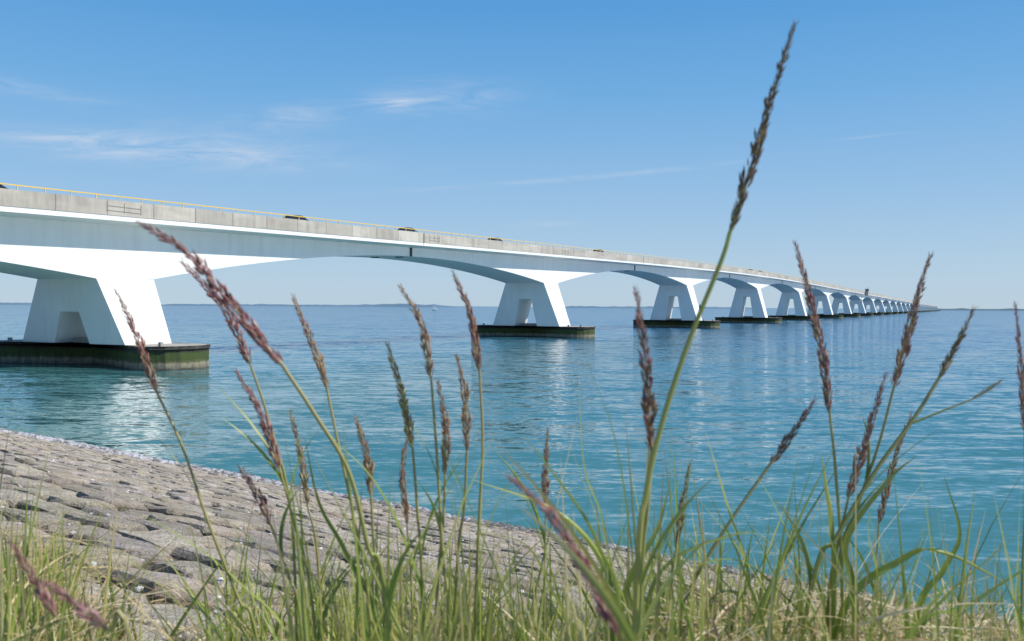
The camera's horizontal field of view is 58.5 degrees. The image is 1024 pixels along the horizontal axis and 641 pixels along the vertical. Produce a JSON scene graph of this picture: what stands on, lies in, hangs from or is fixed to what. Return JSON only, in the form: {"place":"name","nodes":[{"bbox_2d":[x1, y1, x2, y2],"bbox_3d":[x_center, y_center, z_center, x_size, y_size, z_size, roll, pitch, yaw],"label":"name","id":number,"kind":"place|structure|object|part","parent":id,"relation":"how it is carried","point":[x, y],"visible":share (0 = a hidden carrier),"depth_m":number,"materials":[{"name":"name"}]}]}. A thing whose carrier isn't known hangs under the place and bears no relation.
{"place":"outdoors","nodes":[
{"label":"outdoors","id":0,"kind":"place"},
{"bbox_2d":[0,302,31,304],"bbox_3d":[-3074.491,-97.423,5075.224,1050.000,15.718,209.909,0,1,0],"label":"distant shore","id":1,"kind":"structure","parent":0,"point":[7,303],"depth_m":4981.19,"materials":[{"name":"blue"}]},
{"bbox_2d":[164,303,456,306],"bbox_3d":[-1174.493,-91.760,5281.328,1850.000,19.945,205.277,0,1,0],"label":"distant shore","id":2,"kind":"structure","parent":0,"point":[388,305],"depth_m":5212.36,"materials":[{"name":"blue"}]},
{"bbox_2d":[0,305,1023,621],"bbox_3d":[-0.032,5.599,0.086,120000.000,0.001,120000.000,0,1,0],"label":"sea water","id":3,"kind":"structure","parent":0,"point":[744,395],"depth_m":47.25,"materials":[{"name":"blue liquid"}]},
{"bbox_2d":[0,183,940,370],"bbox_3d":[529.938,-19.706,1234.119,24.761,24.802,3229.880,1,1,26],"label":"road bridge","id":4,"kind":"structure","parent":3,"relation":"in","point":[79,258],"depth_m":90.65,"materials":[{"name":"white paint"}]},
{"bbox_2d":[283,215,308,220],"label":"car","id":5,"kind":"object","parent":4,"relation":"on","point":[294,217],"visible":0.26,"depth_m":105.43,"materials":[{"name":"paint"}]},
{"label":"windows","id":6,"kind":"part","parent":5,"relation":"part of","materials":[{"name":"black glass"}]},
{"bbox_2d":[398,227,416,231],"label":"car","id":7,"kind":"object","parent":4,"relation":"on","point":[411,229],"visible":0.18,"depth_m":126.23,"materials":[{"name":"paint"}]},
{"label":"windows","id":8,"kind":"part","parent":7,"relation":"part of","materials":[{"name":"black glass"}]},
{"bbox_2d":[0,387,1023,640],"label":"grass","id":9,"kind":"structure","parent":0,"point":[24,611],"depth_m":1.51,"materials":[{"name":"green plant"}]},
{"bbox_2d":[0,0,1023,308],"label":"sky","id":10,"kind":"structure","parent":0,"point":[895,136],"materials":[{"name":"blue"}]},
{"bbox_2d":[565,306,751,308],"bbox_3d":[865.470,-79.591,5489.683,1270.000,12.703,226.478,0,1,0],"label":"distant shore","id":11,"kind":"structure","parent":0,"point":[642,307],"depth_m":5414.36,"materials":[{"name":"blue"}]},
{"bbox_2d":[938,308,1023,310],"bbox_3d":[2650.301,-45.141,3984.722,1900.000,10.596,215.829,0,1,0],"label":"distant shore","id":12,"kind":"structure","parent":0,"point":[1010,309],"depth_m":3906.92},
{"bbox_3d":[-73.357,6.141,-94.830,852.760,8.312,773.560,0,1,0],"label":"ground","id":13,"kind":"structure","parent":0,"visible":0},
{"bbox_2d":[0,431,1023,640],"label":"stone block revetment","id":14,"kind":"object","parent":13,"relation":"on","point":[64,483],"visible":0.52,"depth_m":7.60,"materials":[{"name":"grey stone"}]},
{"bbox_2d":[0,428,1023,637],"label":"pebbles","id":15,"kind":"object","parent":14,"relation":"on","point":[222,471],"visible":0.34,"depth_m":23.69,"materials":[{"name":"grey stone"}]},
{"bbox_2d":[6,20,1023,640],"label":"flowering grass","id":16,"kind":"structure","parent":13,"relation":"on","point":[602,592],"depth_m":1.39,"materials":[{"name":"green plant"}]}
]}

